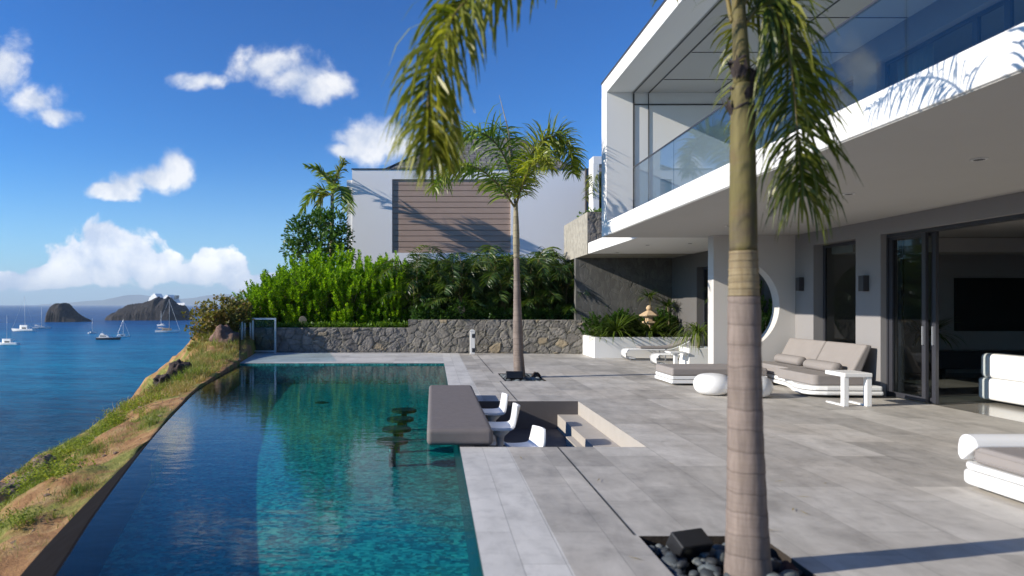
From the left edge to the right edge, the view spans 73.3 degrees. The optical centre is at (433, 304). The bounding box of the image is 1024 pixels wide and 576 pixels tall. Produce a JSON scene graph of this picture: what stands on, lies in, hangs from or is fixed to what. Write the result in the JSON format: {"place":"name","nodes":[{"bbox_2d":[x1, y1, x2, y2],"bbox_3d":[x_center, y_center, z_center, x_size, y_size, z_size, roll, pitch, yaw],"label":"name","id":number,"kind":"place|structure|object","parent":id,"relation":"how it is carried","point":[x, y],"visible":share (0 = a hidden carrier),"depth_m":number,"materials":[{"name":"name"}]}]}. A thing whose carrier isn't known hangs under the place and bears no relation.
{"place":"outdoors","nodes":[
{"label":"outdoors","id":0,"kind":"place"},
{"bbox_2d":[0,305,219,480],"bbox_3d":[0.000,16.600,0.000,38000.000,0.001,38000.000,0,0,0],"label":"sea","id":1,"kind":"structure","parent":0,"point":[60,382],"depth_m":174.44,"materials":[{"name":"liquid"}]},
{"bbox_2d":[45,303,91,321],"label":"rock islet","id":2,"kind":"object","parent":1,"relation":"in","point":[62,312],"visible":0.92,"depth_m":652.33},
{"bbox_2d":[105,296,191,320],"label":"rock islet","id":3,"kind":"object","parent":1,"relation":"in","point":[153,309],"visible":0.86,"depth_m":714.75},
{"bbox_2d":[41,294,245,304],"bbox_3d":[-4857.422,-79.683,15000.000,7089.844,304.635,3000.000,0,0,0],"label":"hills","id":4,"kind":"structure","parent":0,"point":[127,299],"depth_m":13758.93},
{"bbox_2d":[89,331,250,426],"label":"dry grass","id":5,"kind":"structure","parent":0,"point":[188,384],"depth_m":14.93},
{"bbox_2d":[133,326,248,398],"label":"grass","id":6,"kind":"structure","parent":0,"point":[216,357],"depth_m":18.35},
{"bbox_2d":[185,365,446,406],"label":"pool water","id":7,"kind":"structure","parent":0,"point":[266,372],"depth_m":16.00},
{"bbox_2d":[0,0,663,304],"label":"sky","id":8,"kind":"structure","parent":0,"point":[148,147],"materials":[{"name":"blue"}]},
{"bbox_2d":[240,353,443,362],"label":"terrace","id":9,"kind":"structure","parent":0,"point":[346,358],"depth_m":20.24,"materials":[{"name":"stone"}]},
{"bbox_2d":[239,320,247,360],"bbox_3d":[-5.710,1.050,20.605,0.052,1.099,3.976,0,0,-12],"label":"glass fence","id":10,"kind":"object","parent":9,"relation":"on","point":[243,330],"visible":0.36,"depth_m":19.91,"materials":[{"name":"glass"}]},
{"bbox_2d":[250,318,275,352],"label":"gate","id":11,"kind":"structure","parent":9,"relation":"on","point":[252,331],"depth_m":22.37,"materials":[{"name":"metal"}]},
{"bbox_2d":[248,327,407,352],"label":"stone wall","id":12,"kind":"structure","parent":9,"relation":"on","point":[341,340],"depth_m":22.74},
{"bbox_2d":[0,321,1023,575],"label":"ground","id":13,"kind":"structure","parent":0,"point":[14,563],"depth_m":8.12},
{"bbox_2d":[0,482,24,504],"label":"boulder","id":14,"kind":"object","parent":13,"relation":"on","point":[11,487],"visible":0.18,"depth_m":8.13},
{"bbox_2d":[0,472,37,497],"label":"weed","id":15,"kind":"object","parent":13,"relation":"on","point":[19,488],"visible":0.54,"depth_m":8.04,"materials":[{"name":"green plant"}]},
{"bbox_2d":[0,505,43,527],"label":"weed","id":16,"kind":"object","parent":13,"relation":"on","point":[10,520],"visible":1,"depth_m":6.28,"materials":[{"name":"green plant"}]},
{"bbox_2d":[32,454,58,469],"bbox_3d":[-5.403,2.263,9.616,0.430,0.318,0.453,0,0,30],"label":"boulder","id":17,"kind":"object","parent":13,"relation":"on","point":[47,457],"visible":0.29,"depth_m":9.47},
{"bbox_2d":[23,459,69,481],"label":"weed","id":18,"kind":"object","parent":13,"relation":"on","point":[39,473],"visible":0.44,"depth_m":8.53,"materials":[{"name":"green plant"}]},
{"bbox_2d":[32,454,95,481],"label":"weed","id":19,"kind":"object","parent":13,"relation":"on","point":[73,466],"visible":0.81,"depth_m":7.51,"materials":[{"name":"green plant"}]},
{"bbox_2d":[0,414,162,556],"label":"grass","id":20,"kind":"structure","parent":13,"relation":"on","point":[78,488],"depth_m":7.45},
{"bbox_2d":[0,381,202,570],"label":"dry grass","id":21,"kind":"structure","parent":13,"relation":"on","point":[84,475],"depth_m":7.84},
{"bbox_2d":[0,376,211,547],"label":"loose stones","id":22,"kind":"object","parent":13,"relation":"on","point":[104,455],"visible":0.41,"depth_m":8.21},
{"bbox_2d":[0,360,228,533],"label":"grass","id":23,"kind":"structure","parent":13,"relation":"on","point":[25,467],"depth_m":9.53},
{"bbox_2d":[20,369,231,575],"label":"overflow wall","id":24,"kind":"structure","parent":13,"relation":"on","point":[50,559],"depth_m":5.15,"materials":[{"name":"concrete"}]},
{"bbox_2d":[166,359,191,377],"bbox_3d":[-6.154,1.724,16.497,0.569,0.803,0.625,0,0,25],"label":"boulder","id":25,"kind":"object","parent":13,"relation":"on","point":[174,367],"visible":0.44,"depth_m":16.28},
{"bbox_2d":[184,318,213,351],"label":"coastal shrub","id":26,"kind":"object","parent":13,"relation":"on","point":[194,333],"visible":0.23,"depth_m":21.95,"materials":[{"name":"green plant"}]},
{"bbox_2d":[181,289,255,338],"bbox_3d":[-7.093,0.493,22.743,2.622,2.038,1.990,0,0,29],"label":"coastal shrub","id":27,"kind":"object","parent":13,"relation":"on","point":[231,314],"visible":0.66,"depth_m":22.38,"materials":[{"name":"green plant"}]},
{"bbox_2d":[209,324,238,343],"bbox_3d":[-6.582,1.185,21.638,0.960,1.121,1.050,0,0,0],"label":"boulder","id":28,"kind":"object","parent":13,"relation":"on","point":[225,333],"visible":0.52,"depth_m":21.29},
{"bbox_2d":[98,364,470,575],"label":"pool basin","id":29,"kind":"object","parent":13,"relation":"in","point":[259,484],"visible":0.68,"depth_m":7.72,"materials":[{"name":"tile"}]},
{"bbox_2d":[57,373,229,575],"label":"weir wall","id":30,"kind":"structure","parent":29,"relation":"on","point":[93,548],"depth_m":6.16,"materials":[{"name":"liquid"}]},
{"bbox_2d":[376,436,407,466],"bbox_3d":[-0.546,1.980,9.120,0.430,0.360,0.430,0,0,8],"label":"pool stool","id":31,"kind":"object","parent":29,"relation":"on","point":[392,442],"visible":1,"depth_m":9.07,"materials":[{"name":"black metal"}]},
{"bbox_2d":[382,425,410,452],"bbox_3d":[-0.534,1.980,9.980,0.430,0.360,0.430,0,0,-25],"label":"pool stool","id":32,"kind":"object","parent":29,"relation":"on","point":[396,430],"visible":0.89,"depth_m":9.91,"materials":[{"name":"black metal"}]},
{"bbox_2d":[387,416,413,436],"bbox_3d":[-0.522,1.980,10.850,0.430,0.360,0.430,0,0,33],"label":"pool stool","id":33,"kind":"object","parent":29,"relation":"on","point":[399,420],"visible":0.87,"depth_m":10.77,"materials":[{"name":"black metal"}]},
{"bbox_2d":[392,407,416,425],"bbox_3d":[-0.500,1.980,11.750,0.430,0.360,0.430,0,0,0],"label":"pool stool","id":34,"kind":"object","parent":29,"relation":"on","point":[403,411],"visible":0.84,"depth_m":11.66,"materials":[{"name":"black metal"}]},
{"bbox_2d":[444,366,483,575],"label":"pool wall","id":35,"kind":"structure","parent":29,"relation":"on","point":[475,565],"depth_m":5.95,"materials":[{"name":"teal tile"}]},
{"bbox_2d":[258,363,443,363],"bbox_3d":[0.200,1.350,26.480,12.800,1.500,6.840,0,0,0],"label":"planting bed","id":36,"kind":"object","parent":13,"relation":"on","point":[350,363],"visible":0.04,"depth_m":23.10,"materials":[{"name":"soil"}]},
{"bbox_2d":[231,283,275,325],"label":"hedge shrub","id":37,"kind":"object","parent":36,"relation":"on","point":[256,311],"visible":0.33,"depth_m":23.89,"materials":[{"name":"green plant"}]},
{"bbox_2d":[250,266,304,323],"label":"hedge shrub","id":38,"kind":"object","parent":36,"relation":"on","point":[273,299],"visible":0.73,"depth_m":23.73,"materials":[{"name":"green plant"}]},
{"bbox_2d":[264,249,310,310],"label":"hedge shrub","id":39,"kind":"object","parent":36,"relation":"on","point":[292,260],"visible":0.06,"depth_m":25.29,"materials":[{"name":"green plant"}]},
{"bbox_2d":[275,261,331,323],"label":"hedge shrub","id":40,"kind":"object","parent":36,"relation":"on","point":[282,312],"visible":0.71,"depth_m":23.64,"materials":[{"name":"green plant"}]},
{"bbox_2d":[283,246,334,315],"bbox_3d":[-4.281,-0.646,25.307,2.293,3.076,2.379,0,0,36],"label":"hedge shrub","id":41,"kind":"object","parent":36,"relation":"on","point":[316,256],"visible":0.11,"depth_m":24.92,"materials":[{"name":"green plant"}]},
{"bbox_2d":[278,204,356,268],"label":"broadleaf tree","id":42,"kind":"object","parent":36,"relation":"on","point":[309,237],"visible":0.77,"depth_m":26.78,"materials":[{"name":"green plant"}]},
{"bbox_2d":[298,258,351,323],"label":"hedge shrub","id":43,"kind":"object","parent":36,"relation":"on","point":[330,277],"visible":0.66,"depth_m":23.59,"materials":[{"name":"green plant"}]},
{"bbox_2d":[297,156,357,251],"bbox_3d":[-4.402,-2.641,28.302,2.155,7.082,3.863,0,0,-32],"label":"palm tree","id":44,"kind":"object","parent":36,"relation":"on","point":[334,187],"visible":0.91,"depth_m":28.29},
{"bbox_2d":[254,316,407,327],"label":"ground cover","id":45,"kind":"object","parent":36,"relation":"on","point":[326,324],"visible":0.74,"depth_m":22.98,"materials":[{"name":"green plant"}]},
{"bbox_2d":[312,242,363,276],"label":"hedge shrub","id":46,"kind":"object","parent":36,"relation":"on","point":[341,257],"visible":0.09,"depth_m":25.35,"materials":[{"name":"green plant"}]},
{"bbox_2d":[320,265,379,325],"bbox_3d":[-2.871,-0.250,23.944,2.163,2.279,2.085,0,0,14],"label":"hedge shrub","id":47,"kind":"object","parent":36,"relation":"on","point":[341,294],"visible":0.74,"depth_m":23.49,"materials":[{"name":"green plant"}]},
{"bbox_2d":[343,249,395,319],"bbox_3d":[-2.453,-0.584,25.198,2.288,2.952,2.510,0,0,23],"label":"hedge shrub","id":48,"kind":"object","parent":36,"relation":"on","point":[346,266],"visible":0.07,"depth_m":24.70,"materials":[{"name":"green plant"}]},
{"bbox_2d":[344,253,400,326],"bbox_3d":[-2.077,-0.476,24.181,2.275,2.732,2.014,0,0,16],"label":"hedge shrub","id":49,"kind":"object","parent":36,"relation":"on","point":[373,294],"visible":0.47,"depth_m":23.68,"materials":[{"name":"green plant"}]},
{"bbox_2d":[368,250,420,326],"bbox_3d":[-1.337,-0.527,24.064,2.054,2.836,1.872,0,0,1],"label":"hedge shrub","id":50,"kind":"object","parent":36,"relation":"on","point":[397,310],"visible":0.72,"depth_m":23.56,"materials":[{"name":"green plant"}]},
{"bbox_2d":[369,245,455,318],"bbox_3d":[-0.678,-0.694,23.855,3.254,2.703,3.162,0,0,0],"label":"areca palm","id":51,"kind":"object","parent":36,"relation":"on","point":[422,261],"visible":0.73,"depth_m":23.20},
{"bbox_2d":[402,255,486,314],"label":"areca palm","id":52,"kind":"object","parent":36,"relation":"on","point":[423,296],"visible":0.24,"depth_m":23.62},
{"bbox_2d":[421,251,501,315],"bbox_3d":[0.879,-0.612,23.233,3.055,2.537,2.968,0,0,31],"label":"areca palm","id":53,"kind":"object","parent":36,"relation":"on","point":[456,288],"visible":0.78,"depth_m":23.13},
{"bbox_2d":[433,256,510,315],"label":"areca palm","id":54,"kind":"object","parent":36,"relation":"on","point":[478,278],"visible":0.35,"depth_m":23.42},
{"bbox_2d":[410,298,573,319],"bbox_3d":[2.155,0.260,23.169,5.952,0.983,1.141,0,0,0],"label":"ground cover","id":55,"kind":"object","parent":36,"relation":"on","point":[542,313],"visible":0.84,"depth_m":22.88,"materials":[{"name":"green plant"}]},
{"bbox_2d":[463,244,541,316],"bbox_3d":[2.416,-0.694,23.733,3.162,2.703,3.254,0,0,-28],"label":"areca palm","id":56,"kind":"object","parent":36,"relation":"on","point":[502,300],"visible":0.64,"depth_m":23.04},
{"bbox_2d":[468,252,562,307],"bbox_3d":[3.016,-0.614,24.195,3.493,2.543,3.364,0,0,-38],"label":"areca palm","id":57,"kind":"object","parent":36,"relation":"on","point":[548,288],"visible":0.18,"depth_m":23.18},
{"bbox_2d":[483,246,572,310],"bbox_3d":[3.238,-0.694,23.386,3.162,2.703,3.254,0,0,3],"label":"areca palm","id":58,"kind":"object","parent":36,"relation":"on","point":[542,294],"visible":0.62,"depth_m":23.09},
{"bbox_2d":[506,250,573,308],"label":"areca palm","id":59,"kind":"object","parent":36,"relation":"on","point":[550,271],"visible":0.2,"depth_m":23.52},
{"bbox_2d":[527,251,607,316],"bbox_3d":[4.960,-0.585,23.466,2.904,2.482,2.988,0,0,34],"label":"areca palm","id":60,"kind":"object","parent":36,"relation":"on","point":[568,304],"visible":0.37,"depth_m":23.19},
{"bbox_2d":[347,138,588,271],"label":"neighbour house","id":61,"kind":"structure","parent":13,"relation":"on","point":[396,212],"depth_m":30.05,"materials":[{"name":"white painted plaster"},{"name":"grey shingle"},{"name":"dark metal"}]},
{"bbox_2d":[459,353,1023,575],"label":"terrace","id":62,"kind":"structure","parent":0,"point":[896,494],"depth_m":6.28,"materials":[{"name":"tile"}]},
{"bbox_2d":[408,319,593,353],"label":"stone wall","id":63,"kind":"structure","parent":62,"relation":"on","point":[496,336],"depth_m":22.38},
{"bbox_2d":[442,353,574,575],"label":"pool coping","id":64,"kind":"object","parent":62,"relation":"on","point":[515,534],"visible":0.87,"depth_m":5.18,"materials":[{"name":"stone"}]},
{"bbox_2d":[460,401,577,483],"bbox_3d":[1.350,1.831,9.490,2.100,0.459,3.640,0,0,0],"label":"sunken recess","id":65,"kind":"object","parent":62,"relation":"in","point":[544,414],"visible":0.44,"depth_m":11.30,"materials":[{"name":"tile"}]},
{"bbox_2d":[427,385,492,446],"bbox_3d":[0.305,1.732,9.825,0.750,0.655,4.250,0,0,0],"label":"bar counter","id":66,"kind":"object","parent":65,"relation":"on","point":[456,415],"visible":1,"depth_m":8.42,"materials":[{"name":"beige stone"}]},
{"bbox_2d":[482,393,508,445],"bbox_3d":[0.875,1.696,10.150,0.508,0.728,0.469,0,0,-3],"label":"bar chair","id":67,"kind":"object","parent":65,"relation":"on","point":[493,415],"visible":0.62,"depth_m":10.10,"materials":[{"name":"white plastic"}]},
{"bbox_2d":[488,403,519,446],"bbox_3d":[0.855,1.674,8.800,0.539,0.771,0.497,0,0,3],"label":"bar chair","id":68,"kind":"object","parent":65,"relation":"on","point":[500,430],"visible":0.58,"depth_m":8.75,"materials":[{"name":"white plastic"}]},
{"bbox_2d":[504,425,545,446],"bbox_3d":[1.096,1.754,8.019,0.427,0.611,0.394,0,0,-17],"label":"bar chair","id":69,"kind":"object","parent":65,"relation":"on","point":[537,437],"visible":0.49,"depth_m":8.09,"materials":[{"name":"white plastic"}]},
{"bbox_2d":[558,402,645,446],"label":"recess steps","id":70,"kind":"structure","parent":65,"relation":"on","point":[586,427],"depth_m":9.71,"materials":[{"name":"stone"}]},
{"bbox_2d":[477,355,634,534],"bbox_3d":[2.994,1.596,7.750,3.212,0.001,27.500,0,0,0],"label":"drain slot","id":71,"kind":"object","parent":62,"relation":"on","point":[584,477],"visible":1,"depth_m":5.92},
{"bbox_2d":[583,335,692,357],"bbox_3d":[6.310,1.290,21.365,2.940,0.620,1.830,0,0,0],"label":"planter","id":72,"kind":"object","parent":62,"relation":"on","point":[598,347],"visible":0.7,"depth_m":20.45,"materials":[{"name":"concrete"}]},
{"bbox_2d":[578,311,612,336],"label":"dark shrub","id":73,"kind":"object","parent":72,"relation":"in","point":[592,323],"visible":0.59,"depth_m":21.70,"materials":[{"name":"green plant"}]},
{"bbox_2d":[587,311,644,341],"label":"yucca","id":74,"kind":"object","parent":72,"relation":"in","point":[617,324],"visible":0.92,"depth_m":20.72,"materials":[{"name":"green plant"}]},
{"bbox_2d":[607,308,639,336],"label":"dark shrub","id":75,"kind":"object","parent":72,"relation":"in","point":[620,313],"visible":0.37,"depth_m":21.79,"materials":[{"name":"green plant"}]},
{"bbox_2d":[629,315,660,336],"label":"dark shrub","id":76,"kind":"object","parent":72,"relation":"in","point":[636,327],"visible":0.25,"depth_m":21.72,"materials":[{"name":"green plant"}]},
{"bbox_2d":[639,305,658,336],"bbox_3d":[6.724,0.584,21.250,0.620,1.132,0.537,0,0,0],"label":"stone lantern","id":77,"kind":"object","parent":72,"relation":"on","point":[648,314],"visible":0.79,"depth_m":21.15,"materials":[{"name":"stone"}]},
{"bbox_2d":[621,313,679,340],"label":"yucca","id":78,"kind":"object","parent":72,"relation":"in","point":[655,326],"visible":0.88,"depth_m":20.76,"materials":[{"name":"green plant"}]},
{"bbox_2d":[653,308,678,336],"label":"dark shrub","id":79,"kind":"object","parent":72,"relation":"in","point":[662,313],"visible":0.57,"depth_m":21.68,"materials":[{"name":"green plant"}]},
{"bbox_2d":[574,258,707,346],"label":"stone wall","id":80,"kind":"structure","parent":62,"relation":"on","point":[614,284],"depth_m":22.30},
{"bbox_2d":[621,337,690,360],"bbox_3d":[6.424,1.266,19.685,1.875,0.662,0.668,0,0,4],"label":"sun lounger","id":81,"kind":"object","parent":62,"relation":"on","point":[659,348],"visible":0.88,"depth_m":19.44,"materials":[{"name":"white plastic"}]},
{"bbox_2d":[679,346,707,363],"bbox_3d":[6.650,1.335,17.150,0.700,0.530,0.700,0,0,0],"label":"planter","id":82,"kind":"object","parent":62,"relation":"on","point":[690,357],"visible":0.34,"depth_m":16.80,"materials":[{"name":"concrete"}]},
{"bbox_2d":[665,322,707,356],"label":"drooping plant","id":83,"kind":"object","parent":82,"relation":"in","point":[698,330],"visible":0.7,"depth_m":17.00,"materials":[{"name":"green plant"}]},
{"bbox_2d":[693,373,727,394],"bbox_3d":[4.970,1.413,12.150,0.641,0.375,0.641,0,0,0],"label":"pouf","id":84,"kind":"object","parent":62,"relation":"on","point":[710,383],"visible":0.88,"depth_m":11.92,"materials":[{"name":"white plastic"}]},
{"bbox_2d":[655,364,766,383],"bbox_3d":[5.660,1.427,13.980,1.920,0.345,1.040,0,0,0],"label":"daybed","id":85,"kind":"object","parent":62,"relation":"on","point":[679,373],"visible":0.62,"depth_m":13.49,"materials":[{"name":"white plastic"}]},
{"bbox_2d":[639,536,815,575],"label":"planting pit","id":86,"kind":"object","parent":62,"relation":"in","point":[777,553],"visible":0.18,"depth_m":4.54,"materials":[{"name":"soil"}]},
{"bbox_2d":[379,0,866,575],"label":"palm tree","id":87,"kind":"object","parent":86,"relation":"in","point":[747,544],"visible":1,"depth_m":3.99,"materials":[{"name":"plant"}]},
{"bbox_2d":[648,542,802,575],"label":"pebbles","id":88,"kind":"object","parent":86,"relation":"in","point":[711,563],"visible":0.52,"depth_m":4.26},
{"bbox_2d":[666,528,713,558],"bbox_3d":[1.675,1.590,4.458,0.250,0.220,0.172,0,0,-20],"label":"garden spotlight","id":89,"kind":"object","parent":88,"relation":"on","point":[692,543],"visible":0.88,"depth_m":4.41,"materials":[{"name":"black metal"}]},
{"bbox_2d":[760,294,772,334],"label":"dark shrub","id":90,"kind":"object","parent":62,"relation":"on","point":[766,317],"visible":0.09,"depth_m":15.26,"materials":[{"name":"green plant"}]},
{"bbox_2d":[762,376,772,396],"bbox_3d":[5.550,1.413,11.850,0.641,0.375,0.641,0,0,0],"label":"pouf","id":91,"kind":"object","parent":62,"relation":"on","point":[767,383],"visible":0.23,"depth_m":11.58,"materials":[{"name":"white plastic"}]},
{"bbox_2d":[588,0,1023,421],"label":"villa","id":92,"kind":"object","parent":62,"relation":"on","point":[933,207],"visible":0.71,"depth_m":11.98,"materials":[{"name":"paint"}]},
{"bbox_2d":[589,156,601,211],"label":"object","id":93,"kind":"object","parent":92,"relation":"attached to","point":[595,166],"visible":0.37,"depth_m":26.00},
{"bbox_2d":[564,212,689,261],"bbox_3d":[6.580,-2.160,22.427,3.840,1.280,3.747,0,0,0],"label":"stone planter","id":94,"kind":"object","parent":92,"relation":"on","point":[581,232],"visible":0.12,"depth_m":21.43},
{"bbox_2d":[583,172,601,207],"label":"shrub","id":95,"kind":"object","parent":94,"relation":"in","point":[588,184],"visible":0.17,"depth_m":26.34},
{"bbox_2d":[703,267,707,345],"bbox_3d":[8.015,0.245,18.400,0.058,2.670,3.580,0,0,0],"label":"window","id":96,"kind":"structure","parent":92,"relation":"in","point":[704,269],"depth_m":20.13,"materials":[{"name":"metal"}]},
{"bbox_2d":[823,241,855,340],"bbox_3d":[8.015,0.185,13.300,0.050,2.790,1.380,0,0,0],"label":"window","id":97,"kind":"structure","parent":92,"relation":"in","point":[850,242],"depth_m":13.93,"materials":[{"name":"metal"}]},
{"bbox_2d":[840,85,852,108],"bbox_3d":[7.896,-2.985,12.825,0.132,2.270,0.750,0,0,0],"label":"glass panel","id":98,"kind":"object","parent":92,"relation":"hanging from","point":[846,99],"visible":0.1,"depth_m":13.02,"materials":[{"name":"glass"}]},
{"bbox_2d":[889,232,928,402],"bbox_3d":[7.930,0.190,11.420,0.080,2.780,0.880,0,0,0],"label":"sliding door","id":99,"kind":"structure","parent":92,"relation":"in","point":[924,398],"depth_m":11.05,"materials":[{"name":"metal"}]},
{"bbox_2d":[898,43,933,81],"bbox_3d":[7.856,-2.985,11.125,0.132,2.270,0.750,0,0,0],"label":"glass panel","id":100,"kind":"object","parent":92,"relation":"hanging from","point":[916,62],"visible":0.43,"depth_m":11.06,"materials":[{"name":"glass"}]},
{"bbox_2d":[898,231,938,403],"bbox_3d":[8.005,0.190,11.300,0.080,2.780,0.880,0,0,0],"label":"sliding door","id":101,"kind":"structure","parent":92,"relation":"in","point":[934,399],"depth_m":10.93,"materials":[{"name":"metal"}]},
{"bbox_2d":[897,316,965,371],"bbox_3d":[10.964,0.897,15.224,1.495,1.411,1.656,0,0,36],"label":"house plant","id":102,"kind":"object","parent":92,"relation":"on","point":[917,338],"visible":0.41,"depth_m":15.08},
{"bbox_2d":[885,0,1013,87],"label":"window","id":103,"kind":"structure","parent":92,"relation":"in","point":[1008,4],"depth_m":9.76,"materials":[{"name":"glass"}]},
{"bbox_2d":[929,350,1023,374],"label":"sideboard","id":104,"kind":"object","parent":92,"relation":"on","point":[959,359],"visible":0.53,"depth_m":15.35,"materials":[{"name":"wood"}]},
{"bbox_2d":[954,278,1023,330],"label":"television","id":105,"kind":"object","parent":92,"relation":"attached to","point":[988,304],"visible":1,"depth_m":15.92,"materials":[{"name":"black glass"}]},
{"bbox_2d":[979,353,1023,404],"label":"sofa","id":106,"kind":"object","parent":92,"relation":"on","point":[1002,380],"visible":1,"depth_m":10.83,"materials":[{"name":"white fabric"}]},
{"bbox_2d":[762,338,883,395],"bbox_3d":[7.049,1.153,13.060,1.302,0.894,2.919,0,0,0],"label":"sofa","id":107,"kind":"object","parent":62,"relation":"on","point":[804,380],"visible":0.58,"depth_m":12.33,"materials":[{"name":"white fabric"}]},
{"bbox_2d":[774,354,805,365],"bbox_3d":[7.200,1.110,13.780,0.224,0.180,0.950,-18,0,0],"label":"bolster","id":108,"kind":"object","parent":107,"relation":"on","point":[791,359],"visible":0.93,"depth_m":13.62,"materials":[{"name":"beige fabric"}]},
{"bbox_2d":[803,359,842,371],"bbox_3d":[7.150,1.125,12.550,0.235,0.188,0.980,-18,0,0],"label":"bolster","id":109,"kind":"object","parent":107,"relation":"on","point":[818,365],"visible":0.84,"depth_m":12.42,"materials":[{"name":"beige fabric"}]},
{"bbox_2d":[825,370,871,406],"bbox_3d":[6.660,1.337,10.950,0.440,0.525,0.540,0,0,0],"label":"side table","id":110,"kind":"object","parent":62,"relation":"on","point":[844,375],"visible":1,"depth_m":10.71,"materials":[{"name":"white plastic"}]},
{"bbox_2d":[958,434,1023,501],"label":"daybed","id":111,"kind":"object","parent":62,"relation":"on","point":[996,465],"visible":1,"depth_m":5.72,"materials":[{"name":"white fabric"}]},
{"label":"planting pit","id":112,"kind":"structure","parent":62,"relation":"in","visible":0},
{"bbox_2d":[424,95,587,377],"bbox_3d":[1.673,-1.482,14.843,3.022,6.382,3.853,0,0,31],"label":"palm tree","id":113,"kind":"object","parent":112,"relation":"in","point":[535,155],"visible":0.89,"depth_m":14.85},
{"bbox_2d":[500,373,543,380],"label":"pebbles","id":114,"kind":"object","parent":112,"relation":"in","point":[527,378],"visible":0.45,"depth_m":14.75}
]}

